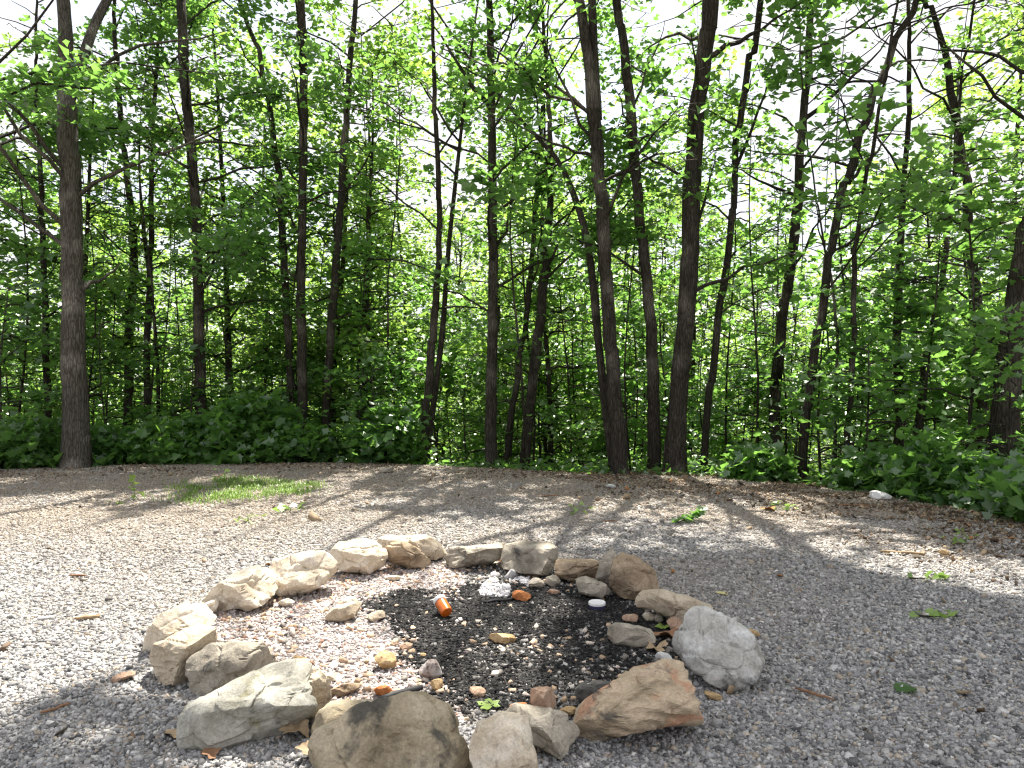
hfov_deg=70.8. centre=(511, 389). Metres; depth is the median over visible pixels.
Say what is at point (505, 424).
sapling
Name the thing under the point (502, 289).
woodland tree
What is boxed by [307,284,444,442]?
sapling
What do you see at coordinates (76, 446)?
broadleaf tree
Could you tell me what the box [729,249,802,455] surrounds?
sapling
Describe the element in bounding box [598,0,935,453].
broadleaf tree
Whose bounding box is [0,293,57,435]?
sapling
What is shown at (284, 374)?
sapling
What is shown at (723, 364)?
sapling
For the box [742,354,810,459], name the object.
sapling
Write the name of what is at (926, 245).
woodland tree
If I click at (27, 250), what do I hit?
sapling
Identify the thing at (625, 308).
woodland tree
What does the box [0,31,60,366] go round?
sapling
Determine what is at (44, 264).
broadleaf tree
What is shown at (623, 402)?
sapling
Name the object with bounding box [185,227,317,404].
woodland tree
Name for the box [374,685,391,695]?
stone
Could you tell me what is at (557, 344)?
sapling
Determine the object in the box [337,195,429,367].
woodland tree
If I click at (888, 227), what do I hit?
woodland tree
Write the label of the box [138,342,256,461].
sapling
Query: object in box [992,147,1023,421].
sapling
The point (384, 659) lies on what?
stone
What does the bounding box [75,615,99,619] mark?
stick
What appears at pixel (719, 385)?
sapling
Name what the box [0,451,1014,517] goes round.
ground cover
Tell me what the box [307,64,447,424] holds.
sapling
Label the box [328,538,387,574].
ring stone
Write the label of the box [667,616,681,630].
stone
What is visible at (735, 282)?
sapling
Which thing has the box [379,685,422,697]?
charred stick
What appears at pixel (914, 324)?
sapling
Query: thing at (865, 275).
woodland tree
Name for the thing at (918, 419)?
broadleaf tree
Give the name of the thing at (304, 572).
ring stone
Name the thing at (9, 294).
sapling
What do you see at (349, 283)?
sapling
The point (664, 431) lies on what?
sapling
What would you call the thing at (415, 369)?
sapling
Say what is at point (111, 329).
sapling
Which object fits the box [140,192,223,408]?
woodland tree
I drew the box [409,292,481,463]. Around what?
woodland tree
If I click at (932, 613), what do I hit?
fallen sprig
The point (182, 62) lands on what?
broadleaf tree
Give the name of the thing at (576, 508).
weed
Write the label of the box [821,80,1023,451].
sapling
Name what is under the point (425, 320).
sapling
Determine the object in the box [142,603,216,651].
ring stone
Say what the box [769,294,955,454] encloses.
sapling
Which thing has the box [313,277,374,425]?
woodland tree
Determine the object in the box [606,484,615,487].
stone
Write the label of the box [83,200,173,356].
woodland tree
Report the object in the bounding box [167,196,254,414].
sapling
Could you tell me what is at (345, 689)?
stone
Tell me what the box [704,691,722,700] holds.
stone
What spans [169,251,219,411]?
sapling
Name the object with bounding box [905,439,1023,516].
bush
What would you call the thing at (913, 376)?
sapling
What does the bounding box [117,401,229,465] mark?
bush
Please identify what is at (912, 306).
sapling
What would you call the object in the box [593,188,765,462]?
woodland tree
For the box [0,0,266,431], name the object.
broadleaf tree
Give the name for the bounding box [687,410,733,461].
sapling
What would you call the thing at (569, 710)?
stone
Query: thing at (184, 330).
woodland tree
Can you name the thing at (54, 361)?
sapling
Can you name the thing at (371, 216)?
woodland tree
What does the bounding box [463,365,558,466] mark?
sapling
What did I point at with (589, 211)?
woodland tree
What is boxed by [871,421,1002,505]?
bush
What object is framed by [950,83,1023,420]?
woodland tree
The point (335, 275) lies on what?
broadleaf tree
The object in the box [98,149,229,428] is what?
sapling
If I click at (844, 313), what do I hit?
sapling
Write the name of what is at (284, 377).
sapling
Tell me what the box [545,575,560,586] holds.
stone
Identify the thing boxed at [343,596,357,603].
stone
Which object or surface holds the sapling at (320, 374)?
on the ground at (654, 757)
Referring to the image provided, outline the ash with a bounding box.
[478,569,529,596]
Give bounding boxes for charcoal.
[330,577,681,715]
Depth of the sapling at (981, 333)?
8.15 m
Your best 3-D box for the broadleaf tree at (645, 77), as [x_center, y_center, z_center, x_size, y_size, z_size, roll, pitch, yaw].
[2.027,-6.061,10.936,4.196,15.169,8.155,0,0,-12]
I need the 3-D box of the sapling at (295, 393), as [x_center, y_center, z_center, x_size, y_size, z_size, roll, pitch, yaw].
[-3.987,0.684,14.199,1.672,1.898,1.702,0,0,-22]
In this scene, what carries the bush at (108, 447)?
on the ground at (654, 757)
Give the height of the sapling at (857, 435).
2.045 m
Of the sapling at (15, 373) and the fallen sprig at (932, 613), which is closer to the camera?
the fallen sprig at (932, 613)
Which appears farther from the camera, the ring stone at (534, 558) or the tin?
the ring stone at (534, 558)
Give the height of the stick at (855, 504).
0.019 m
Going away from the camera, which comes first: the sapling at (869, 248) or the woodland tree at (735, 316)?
the sapling at (869, 248)
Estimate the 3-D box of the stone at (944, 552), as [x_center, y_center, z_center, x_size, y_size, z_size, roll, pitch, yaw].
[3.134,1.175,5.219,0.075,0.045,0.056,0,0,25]
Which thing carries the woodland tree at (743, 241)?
on the ground at (654, 757)
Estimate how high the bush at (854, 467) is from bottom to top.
0.974 m
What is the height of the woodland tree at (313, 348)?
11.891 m
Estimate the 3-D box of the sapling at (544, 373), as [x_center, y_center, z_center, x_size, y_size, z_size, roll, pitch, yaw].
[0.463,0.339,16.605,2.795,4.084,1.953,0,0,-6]
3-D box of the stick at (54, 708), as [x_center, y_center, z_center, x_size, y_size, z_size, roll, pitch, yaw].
[-1.699,1.184,2.682,0.020,0.013,0.100,0,0,37]
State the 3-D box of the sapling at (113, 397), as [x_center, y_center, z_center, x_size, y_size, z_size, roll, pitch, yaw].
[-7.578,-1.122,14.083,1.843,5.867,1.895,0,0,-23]
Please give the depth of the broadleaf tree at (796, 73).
11.24 m
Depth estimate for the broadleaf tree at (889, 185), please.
9.93 m
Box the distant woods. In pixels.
[2,231,991,480]
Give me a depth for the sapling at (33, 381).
15.12 m
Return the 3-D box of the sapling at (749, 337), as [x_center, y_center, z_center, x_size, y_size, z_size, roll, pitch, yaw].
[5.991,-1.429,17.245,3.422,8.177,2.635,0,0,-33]
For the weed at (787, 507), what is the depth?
7.17 m
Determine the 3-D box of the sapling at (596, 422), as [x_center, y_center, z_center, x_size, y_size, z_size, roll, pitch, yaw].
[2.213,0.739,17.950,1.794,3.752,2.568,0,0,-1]
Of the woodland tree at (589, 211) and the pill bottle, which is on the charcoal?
the pill bottle
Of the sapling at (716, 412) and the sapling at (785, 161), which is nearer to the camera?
the sapling at (785, 161)
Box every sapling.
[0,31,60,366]
[0,69,105,421]
[0,128,60,422]
[0,277,61,432]
[0,288,60,446]
[0,291,36,420]
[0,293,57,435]
[2,236,59,427]
[2,313,61,432]
[2,377,39,419]
[7,171,110,411]
[28,143,161,429]
[32,318,178,436]
[33,309,142,425]
[39,368,109,446]
[41,162,140,413]
[46,158,137,422]
[83,178,176,427]
[87,46,229,419]
[91,202,183,428]
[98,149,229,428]
[108,154,222,419]
[116,396,155,427]
[133,298,207,414]
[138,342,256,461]
[143,186,252,400]
[157,275,211,397]
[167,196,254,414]
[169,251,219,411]
[181,181,279,411]
[209,263,274,387]
[214,69,353,427]
[223,285,314,408]
[237,213,316,405]
[239,147,350,409]
[245,281,342,426]
[260,320,343,439]
[260,356,295,403]
[266,165,358,425]
[277,378,345,440]
[280,349,351,440]
[305,5,448,425]
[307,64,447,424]
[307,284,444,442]
[309,163,417,430]
[315,353,423,460]
[320,186,407,441]
[320,199,381,403]
[323,337,408,439]
[330,267,455,457]
[359,328,426,411]
[384,348,484,461]
[388,276,497,452]
[390,254,460,442]
[390,380,459,456]
[402,316,501,461]
[407,326,505,460]
[417,43,576,468]
[438,389,513,465]
[442,101,578,465]
[443,353,511,459]
[446,313,554,461]
[456,192,553,449]
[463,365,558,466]
[467,212,537,458]
[486,227,564,460]
[497,323,591,468]
[498,212,646,468]
[501,178,595,467]
[509,354,592,463]
[514,184,605,464]
[519,206,598,469]
[523,125,653,465]
[525,81,704,470]
[530,299,604,464]
[538,174,643,464]
[543,298,673,469]
[546,340,628,471]
[568,161,711,468]
[577,350,637,466]
[583,179,707,463]
[585,180,702,458]
[587,384,643,470]
[589,382,663,467]
[602,160,721,444]
[621,350,732,470]
[629,412,696,455]
[630,365,732,458]
[631,67,799,462]
[645,201,738,469]
[661,394,746,461]
[662,217,746,467]
[665,223,737,463]
[674,90,825,443]
[687,354,802,458]
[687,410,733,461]
[693,353,797,452]
[694,166,823,461]
[707,141,833,455]
[711,200,770,463]
[721,340,857,468]
[729,238,819,457]
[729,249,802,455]
[730,156,842,468]
[737,278,902,480]
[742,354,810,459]
[750,2,988,450]
[753,207,932,455]
[764,89,909,466]
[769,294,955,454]
[781,362,845,473]
[784,324,963,467]
[793,344,864,476]
[813,418,879,482]
[814,365,873,450]
[817,349,915,451]
[820,306,894,438]
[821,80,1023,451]
[821,140,932,422]
[826,282,936,443]
[828,332,913,446]
[854,215,1011,469]
[856,333,972,450]
[858,186,974,424]
[863,0,1023,451]
[868,323,962,439]
[871,135,991,450]
[902,27,1023,458]
[908,216,1010,429]
[908,255,964,427]
[910,297,1023,458]
[929,342,1023,451]
[934,121,1023,450]
[949,210,1008,443]
[951,410,975,443]
[952,153,1023,457]
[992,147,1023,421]
[997,290,1023,423]
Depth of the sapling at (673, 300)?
13.30 m
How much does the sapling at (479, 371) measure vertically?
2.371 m
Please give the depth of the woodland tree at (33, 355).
25.82 m
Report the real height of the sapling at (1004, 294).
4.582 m
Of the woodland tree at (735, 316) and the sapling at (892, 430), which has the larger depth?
the woodland tree at (735, 316)
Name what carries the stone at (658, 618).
on the charcoal
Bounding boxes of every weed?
[213,468,230,475]
[233,513,266,523]
[273,502,305,511]
[569,501,593,514]
[770,500,798,509]
[941,528,978,545]
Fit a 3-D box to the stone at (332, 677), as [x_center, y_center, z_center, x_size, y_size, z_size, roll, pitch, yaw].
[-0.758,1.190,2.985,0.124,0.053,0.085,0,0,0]
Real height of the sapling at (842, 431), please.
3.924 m
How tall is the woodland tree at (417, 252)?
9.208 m
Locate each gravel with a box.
[211,561,682,723]
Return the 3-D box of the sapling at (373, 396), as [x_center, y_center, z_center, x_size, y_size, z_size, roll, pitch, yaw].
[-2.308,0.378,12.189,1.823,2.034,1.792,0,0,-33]
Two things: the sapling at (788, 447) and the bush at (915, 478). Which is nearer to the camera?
the bush at (915, 478)
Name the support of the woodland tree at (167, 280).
on the ground at (654, 757)
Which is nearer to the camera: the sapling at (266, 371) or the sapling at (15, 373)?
the sapling at (266, 371)
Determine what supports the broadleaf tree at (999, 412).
on the ground at (654, 757)
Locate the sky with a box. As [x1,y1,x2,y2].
[0,0,1023,393]
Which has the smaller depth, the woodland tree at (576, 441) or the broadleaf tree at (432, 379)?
the broadleaf tree at (432, 379)
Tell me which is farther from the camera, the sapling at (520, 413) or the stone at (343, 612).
the sapling at (520, 413)
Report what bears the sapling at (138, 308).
on the ground at (654, 757)
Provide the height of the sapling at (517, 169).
7.525 m
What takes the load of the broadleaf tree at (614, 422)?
on the ground at (654, 757)
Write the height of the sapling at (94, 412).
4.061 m
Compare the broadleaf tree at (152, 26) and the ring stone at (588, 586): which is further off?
the broadleaf tree at (152, 26)
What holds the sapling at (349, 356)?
on the ground at (654, 757)
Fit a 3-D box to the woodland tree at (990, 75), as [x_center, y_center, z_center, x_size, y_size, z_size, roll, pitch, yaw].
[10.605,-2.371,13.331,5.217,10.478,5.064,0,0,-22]
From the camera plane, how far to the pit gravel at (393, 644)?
3.52 m
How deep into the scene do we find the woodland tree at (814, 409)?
26.70 m
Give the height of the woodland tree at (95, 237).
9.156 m
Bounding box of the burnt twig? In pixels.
[481,598,513,602]
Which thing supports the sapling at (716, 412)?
on the ground at (654, 757)
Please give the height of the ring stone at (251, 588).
0.272 m
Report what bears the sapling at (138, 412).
on the ground at (654, 757)
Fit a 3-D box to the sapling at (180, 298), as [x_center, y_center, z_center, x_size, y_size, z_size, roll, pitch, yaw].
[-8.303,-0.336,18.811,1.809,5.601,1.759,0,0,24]
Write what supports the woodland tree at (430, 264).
on the ground at (654, 757)
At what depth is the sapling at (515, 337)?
17.84 m
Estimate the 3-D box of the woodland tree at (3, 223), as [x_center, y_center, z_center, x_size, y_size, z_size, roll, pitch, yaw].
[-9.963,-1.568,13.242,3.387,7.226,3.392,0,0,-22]
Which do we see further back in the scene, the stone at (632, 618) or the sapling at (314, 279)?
the sapling at (314, 279)
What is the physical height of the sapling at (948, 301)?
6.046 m
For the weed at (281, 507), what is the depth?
7.10 m
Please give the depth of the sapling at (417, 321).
15.50 m
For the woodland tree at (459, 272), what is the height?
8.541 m
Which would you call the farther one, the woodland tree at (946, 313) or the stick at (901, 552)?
the woodland tree at (946, 313)
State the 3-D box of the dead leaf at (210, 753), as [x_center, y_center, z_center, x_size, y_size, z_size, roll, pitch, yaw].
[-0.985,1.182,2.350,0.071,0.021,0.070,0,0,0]
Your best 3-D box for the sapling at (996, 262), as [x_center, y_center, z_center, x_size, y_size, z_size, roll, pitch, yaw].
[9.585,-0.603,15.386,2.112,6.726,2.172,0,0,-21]
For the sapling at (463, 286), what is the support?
on the ground at (654, 757)
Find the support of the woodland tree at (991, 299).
on the ground at (654, 757)
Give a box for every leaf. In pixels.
[163,729,176,737]
[201,748,221,758]
[279,719,308,737]
[295,740,308,754]
[477,698,499,708]
[646,640,667,651]
[653,628,676,637]
[654,623,668,628]
[893,682,915,691]
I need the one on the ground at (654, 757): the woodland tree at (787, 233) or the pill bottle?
the woodland tree at (787, 233)
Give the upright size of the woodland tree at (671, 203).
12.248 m
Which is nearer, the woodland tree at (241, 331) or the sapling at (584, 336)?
the sapling at (584, 336)
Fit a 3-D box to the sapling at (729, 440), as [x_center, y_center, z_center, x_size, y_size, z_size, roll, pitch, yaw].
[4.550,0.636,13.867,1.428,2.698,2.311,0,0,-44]
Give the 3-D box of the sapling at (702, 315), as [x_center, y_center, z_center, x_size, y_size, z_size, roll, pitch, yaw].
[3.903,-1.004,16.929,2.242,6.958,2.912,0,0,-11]
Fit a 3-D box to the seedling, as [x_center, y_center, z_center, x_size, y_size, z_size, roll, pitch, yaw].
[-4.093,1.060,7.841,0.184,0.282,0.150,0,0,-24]
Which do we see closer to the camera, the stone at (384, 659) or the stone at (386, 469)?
the stone at (384, 659)
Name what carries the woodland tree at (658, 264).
on the ground at (654, 757)
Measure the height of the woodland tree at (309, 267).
9.685 m
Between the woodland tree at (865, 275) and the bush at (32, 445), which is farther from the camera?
the woodland tree at (865, 275)
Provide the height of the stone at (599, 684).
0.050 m
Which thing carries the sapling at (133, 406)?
on the ground at (654, 757)
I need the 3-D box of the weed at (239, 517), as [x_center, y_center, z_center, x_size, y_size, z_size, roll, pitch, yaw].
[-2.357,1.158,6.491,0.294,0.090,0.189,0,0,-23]
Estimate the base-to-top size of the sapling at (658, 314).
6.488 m
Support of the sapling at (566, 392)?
on the ground at (654, 757)
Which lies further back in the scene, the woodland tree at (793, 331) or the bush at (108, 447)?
the woodland tree at (793, 331)
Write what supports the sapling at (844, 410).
on the ground at (654, 757)
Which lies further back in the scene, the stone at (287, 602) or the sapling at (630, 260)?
the sapling at (630, 260)
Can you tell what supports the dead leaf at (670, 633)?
on the pit gravel at (393, 644)
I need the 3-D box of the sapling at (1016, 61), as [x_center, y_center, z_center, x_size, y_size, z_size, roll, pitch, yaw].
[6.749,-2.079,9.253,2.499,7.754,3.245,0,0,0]
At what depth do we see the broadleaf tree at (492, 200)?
11.84 m
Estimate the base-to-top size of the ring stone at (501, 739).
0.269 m
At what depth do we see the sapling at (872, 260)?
11.78 m
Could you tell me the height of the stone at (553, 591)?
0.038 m
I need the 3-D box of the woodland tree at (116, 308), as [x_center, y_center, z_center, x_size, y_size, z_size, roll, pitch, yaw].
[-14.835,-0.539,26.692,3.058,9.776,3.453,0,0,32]
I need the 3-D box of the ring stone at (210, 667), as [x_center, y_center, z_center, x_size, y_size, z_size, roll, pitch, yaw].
[-1.141,1.126,2.929,0.344,0.238,0.284,0,0,0]
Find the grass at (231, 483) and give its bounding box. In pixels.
[145,472,337,505]
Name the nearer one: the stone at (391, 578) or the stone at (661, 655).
the stone at (661, 655)
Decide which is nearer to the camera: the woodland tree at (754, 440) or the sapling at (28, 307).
the sapling at (28, 307)
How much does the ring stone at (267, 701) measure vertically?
0.310 m
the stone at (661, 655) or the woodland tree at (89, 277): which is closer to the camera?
the stone at (661, 655)
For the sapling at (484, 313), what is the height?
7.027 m
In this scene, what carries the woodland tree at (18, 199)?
on the ground at (654, 757)
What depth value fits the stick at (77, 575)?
4.59 m
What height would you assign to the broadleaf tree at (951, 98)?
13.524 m
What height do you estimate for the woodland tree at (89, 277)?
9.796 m
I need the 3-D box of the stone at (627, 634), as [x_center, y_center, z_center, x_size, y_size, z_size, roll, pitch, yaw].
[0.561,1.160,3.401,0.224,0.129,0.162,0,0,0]
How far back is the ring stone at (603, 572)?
4.28 m
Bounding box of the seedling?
[128,474,144,498]
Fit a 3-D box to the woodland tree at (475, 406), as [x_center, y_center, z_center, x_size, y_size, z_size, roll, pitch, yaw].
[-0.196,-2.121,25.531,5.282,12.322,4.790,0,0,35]
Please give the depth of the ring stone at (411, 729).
2.11 m
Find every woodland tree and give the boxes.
[0,32,180,428]
[0,129,58,414]
[0,146,141,423]
[0,259,58,416]
[24,243,138,413]
[33,98,242,423]
[50,165,192,424]
[56,248,159,427]
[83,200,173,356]
[88,247,155,420]
[115,253,187,398]
[116,0,321,403]
[121,240,238,427]
[134,276,249,393]
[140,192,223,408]
[142,309,221,397]
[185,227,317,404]
[190,98,385,430]
[208,69,317,396]
[210,251,277,401]
[231,0,453,438]
[235,291,312,419]
[272,15,456,420]
[273,245,383,459]
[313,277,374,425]
[314,137,433,439]
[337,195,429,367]
[350,123,445,408]
[371,264,426,378]
[385,180,520,462]
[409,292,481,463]
[411,223,487,461]
[416,209,486,466]
[418,58,563,463]
[424,0,671,470]
[437,153,573,452]
[451,174,605,462]
[464,283,551,461]
[499,305,549,456]
[509,254,582,456]
[527,154,647,464]
[542,338,596,464]
[554,195,695,455]
[571,138,726,462]
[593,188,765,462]
[612,176,718,457]
[618,34,789,471]
[661,240,775,464]
[678,250,780,458]
[696,213,834,457]
[717,261,830,471]
[722,324,807,444]
[743,195,833,451]
[749,315,843,477]
[765,310,817,468]
[806,153,935,445]
[815,166,948,445]
[839,155,1007,445]
[840,231,981,432]
[845,256,931,432]
[860,59,1018,426]
[871,251,995,442]
[911,23,1023,446]
[912,0,1023,376]
[914,256,994,431]
[943,272,1006,438]
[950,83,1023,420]
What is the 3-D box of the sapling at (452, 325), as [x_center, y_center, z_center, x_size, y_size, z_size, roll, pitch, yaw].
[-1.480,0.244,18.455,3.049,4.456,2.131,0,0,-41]
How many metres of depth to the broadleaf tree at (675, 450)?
10.49 m
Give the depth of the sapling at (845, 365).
14.83 m
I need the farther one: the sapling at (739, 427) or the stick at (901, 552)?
the sapling at (739, 427)
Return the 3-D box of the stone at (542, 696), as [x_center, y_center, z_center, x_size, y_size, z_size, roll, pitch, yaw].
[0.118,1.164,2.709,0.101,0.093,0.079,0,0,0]
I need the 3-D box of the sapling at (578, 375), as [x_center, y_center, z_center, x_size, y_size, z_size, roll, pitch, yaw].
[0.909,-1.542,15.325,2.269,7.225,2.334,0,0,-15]
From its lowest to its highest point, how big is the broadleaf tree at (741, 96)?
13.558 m
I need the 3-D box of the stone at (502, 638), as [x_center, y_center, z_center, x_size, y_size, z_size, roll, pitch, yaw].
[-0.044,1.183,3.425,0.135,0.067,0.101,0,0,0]
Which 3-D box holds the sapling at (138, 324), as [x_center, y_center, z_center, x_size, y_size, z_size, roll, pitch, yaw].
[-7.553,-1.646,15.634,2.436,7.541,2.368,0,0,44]
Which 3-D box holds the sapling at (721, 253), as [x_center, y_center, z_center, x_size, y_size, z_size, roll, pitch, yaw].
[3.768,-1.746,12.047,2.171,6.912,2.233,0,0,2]
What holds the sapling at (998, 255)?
on the ground at (654, 757)
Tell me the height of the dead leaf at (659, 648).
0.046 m
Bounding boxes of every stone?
[110,671,135,682]
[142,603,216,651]
[149,623,217,685]
[176,658,317,750]
[185,640,275,695]
[201,565,277,610]
[206,599,218,612]
[268,550,337,596]
[278,598,294,606]
[307,691,471,767]
[309,666,331,721]
[310,699,373,733]
[324,673,343,681]
[325,602,361,621]
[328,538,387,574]
[331,683,360,696]
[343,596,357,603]
[368,610,384,621]
[374,650,395,668]
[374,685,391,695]
[377,534,446,559]
[379,467,393,471]
[385,541,430,568]
[386,576,402,580]
[400,642,412,649]
[419,659,441,679]
[431,678,442,689]
[445,543,503,567]
[469,686,485,696]
[469,711,538,767]
[489,633,516,643]
[501,540,557,575]
[506,703,579,759]
[512,590,530,600]
[528,578,544,587]
[530,686,555,708]
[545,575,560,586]
[547,589,559,593]
[554,558,600,581]
[560,706,575,715]
[573,658,703,741]
[574,682,598,701]
[575,576,611,598]
[589,680,610,688]
[595,549,616,589]
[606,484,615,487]
[607,622,655,647]
[609,552,659,599]
[622,613,637,622]
[635,589,712,622]
[642,611,654,621]
[654,614,662,622]
[655,652,671,658]
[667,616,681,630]
[672,605,764,693]
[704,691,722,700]
[749,629,759,636]
[869,490,891,499]
[939,549,949,554]
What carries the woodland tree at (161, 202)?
on the ground at (654, 757)
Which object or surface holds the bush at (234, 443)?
on the ground at (654, 757)
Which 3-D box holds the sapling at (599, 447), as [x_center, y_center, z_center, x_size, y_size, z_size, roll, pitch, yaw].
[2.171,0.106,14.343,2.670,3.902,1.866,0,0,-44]
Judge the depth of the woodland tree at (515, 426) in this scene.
22.21 m
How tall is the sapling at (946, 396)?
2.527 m
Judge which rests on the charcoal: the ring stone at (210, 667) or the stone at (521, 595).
the stone at (521, 595)
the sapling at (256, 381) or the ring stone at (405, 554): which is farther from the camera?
the sapling at (256, 381)
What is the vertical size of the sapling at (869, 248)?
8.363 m
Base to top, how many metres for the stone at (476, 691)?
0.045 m
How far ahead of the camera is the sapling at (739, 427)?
18.87 m
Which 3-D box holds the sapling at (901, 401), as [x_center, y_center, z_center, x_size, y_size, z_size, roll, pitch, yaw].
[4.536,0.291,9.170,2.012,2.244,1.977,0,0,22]
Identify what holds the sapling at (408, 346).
on the ground at (654, 757)
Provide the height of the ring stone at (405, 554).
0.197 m
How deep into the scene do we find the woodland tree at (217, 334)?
26.91 m
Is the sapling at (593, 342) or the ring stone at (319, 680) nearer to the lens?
the ring stone at (319, 680)
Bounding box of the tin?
[588,599,605,609]
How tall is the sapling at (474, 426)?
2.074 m
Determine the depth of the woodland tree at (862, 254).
23.98 m
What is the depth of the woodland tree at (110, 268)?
21.68 m
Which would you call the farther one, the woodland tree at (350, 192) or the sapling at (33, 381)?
the woodland tree at (350, 192)
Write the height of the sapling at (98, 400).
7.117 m
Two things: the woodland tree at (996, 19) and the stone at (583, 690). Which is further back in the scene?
the woodland tree at (996, 19)
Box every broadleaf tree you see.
[0,0,165,451]
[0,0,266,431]
[0,0,273,173]
[0,0,274,468]
[0,0,372,422]
[45,0,387,416]
[154,0,383,403]
[179,0,445,430]
[214,0,456,427]
[257,0,457,402]
[264,0,542,464]
[333,0,716,467]
[370,0,765,468]
[373,0,661,467]
[420,0,740,474]
[474,0,735,468]
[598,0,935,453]
[599,0,848,473]
[599,0,853,472]
[625,0,979,467]
[703,0,1023,446]
[708,0,994,482]
[718,0,1006,445]
[746,0,1022,449]
[789,0,1023,440]
[879,28,1023,457]
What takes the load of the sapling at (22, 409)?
on the ground at (654, 757)
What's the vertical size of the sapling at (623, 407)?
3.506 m
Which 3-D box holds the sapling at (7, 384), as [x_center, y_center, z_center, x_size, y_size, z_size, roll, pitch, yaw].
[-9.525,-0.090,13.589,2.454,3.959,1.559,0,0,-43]
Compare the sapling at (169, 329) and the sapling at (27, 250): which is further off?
the sapling at (169, 329)
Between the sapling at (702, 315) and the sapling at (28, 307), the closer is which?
the sapling at (28, 307)
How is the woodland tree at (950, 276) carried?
on the ground at (654, 757)
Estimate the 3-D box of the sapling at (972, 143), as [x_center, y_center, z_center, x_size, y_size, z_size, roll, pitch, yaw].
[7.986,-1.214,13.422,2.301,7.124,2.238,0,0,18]
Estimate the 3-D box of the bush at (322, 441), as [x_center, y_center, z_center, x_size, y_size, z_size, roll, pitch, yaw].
[-3.582,0.828,12.288,2.312,1.283,1.735,0,0,-26]
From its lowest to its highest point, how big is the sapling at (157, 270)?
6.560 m
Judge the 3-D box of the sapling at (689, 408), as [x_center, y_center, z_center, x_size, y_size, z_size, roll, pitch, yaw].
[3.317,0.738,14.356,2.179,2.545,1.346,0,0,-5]
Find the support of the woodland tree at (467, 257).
on the ground at (654, 757)
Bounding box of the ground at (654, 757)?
[0,395,1023,767]
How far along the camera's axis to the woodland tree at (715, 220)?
17.67 m
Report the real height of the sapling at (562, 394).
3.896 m
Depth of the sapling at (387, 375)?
12.95 m
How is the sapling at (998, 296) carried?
on the ground at (654, 757)
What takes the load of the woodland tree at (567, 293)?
on the ground at (654, 757)
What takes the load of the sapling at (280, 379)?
on the ground at (654, 757)
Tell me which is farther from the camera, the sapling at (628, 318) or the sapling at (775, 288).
the sapling at (775, 288)
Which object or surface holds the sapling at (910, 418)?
on the ground at (654, 757)
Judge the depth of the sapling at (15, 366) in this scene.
16.86 m
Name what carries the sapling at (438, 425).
on the ground at (654, 757)
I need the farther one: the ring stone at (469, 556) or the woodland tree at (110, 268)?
the woodland tree at (110, 268)
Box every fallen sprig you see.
[671,506,708,522]
[908,570,950,578]
[909,607,957,618]
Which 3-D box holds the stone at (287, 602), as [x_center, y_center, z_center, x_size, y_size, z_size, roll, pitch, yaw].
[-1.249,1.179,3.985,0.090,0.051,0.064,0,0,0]
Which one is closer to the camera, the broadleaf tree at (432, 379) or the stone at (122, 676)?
the stone at (122, 676)
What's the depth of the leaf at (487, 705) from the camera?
2.73 m
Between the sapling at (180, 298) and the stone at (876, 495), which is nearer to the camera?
the stone at (876, 495)
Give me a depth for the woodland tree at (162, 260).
17.96 m
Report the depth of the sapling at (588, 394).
15.06 m
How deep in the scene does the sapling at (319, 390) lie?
15.86 m
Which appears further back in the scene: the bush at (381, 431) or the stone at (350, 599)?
the bush at (381, 431)
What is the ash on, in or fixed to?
on the pit gravel at (393, 644)
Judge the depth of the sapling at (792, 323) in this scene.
16.01 m
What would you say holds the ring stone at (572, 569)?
on the ground at (654, 757)
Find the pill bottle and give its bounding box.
[433,594,451,616]
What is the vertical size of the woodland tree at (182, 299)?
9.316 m
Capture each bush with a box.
[0,400,62,469]
[90,416,155,466]
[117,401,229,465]
[162,387,309,464]
[242,401,350,462]
[334,400,436,463]
[713,440,811,482]
[818,424,904,496]
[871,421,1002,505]
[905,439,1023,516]
[962,437,1023,521]
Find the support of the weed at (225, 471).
on the ground at (654, 757)
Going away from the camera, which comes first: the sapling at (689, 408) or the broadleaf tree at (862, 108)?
the broadleaf tree at (862, 108)
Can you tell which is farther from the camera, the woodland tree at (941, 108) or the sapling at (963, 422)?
the woodland tree at (941, 108)
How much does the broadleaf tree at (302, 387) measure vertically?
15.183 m
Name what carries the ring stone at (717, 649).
on the ground at (654, 757)
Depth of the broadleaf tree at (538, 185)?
13.10 m
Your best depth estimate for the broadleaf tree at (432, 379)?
12.53 m
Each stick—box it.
[40,702,69,712]
[69,574,85,575]
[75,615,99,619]
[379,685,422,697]
[795,687,833,700]
[838,504,873,505]
[880,550,922,553]
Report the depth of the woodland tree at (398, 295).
31.94 m
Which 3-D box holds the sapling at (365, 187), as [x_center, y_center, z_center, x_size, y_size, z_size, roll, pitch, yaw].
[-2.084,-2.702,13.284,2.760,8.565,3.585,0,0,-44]
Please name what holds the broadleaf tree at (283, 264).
on the ground at (654, 757)

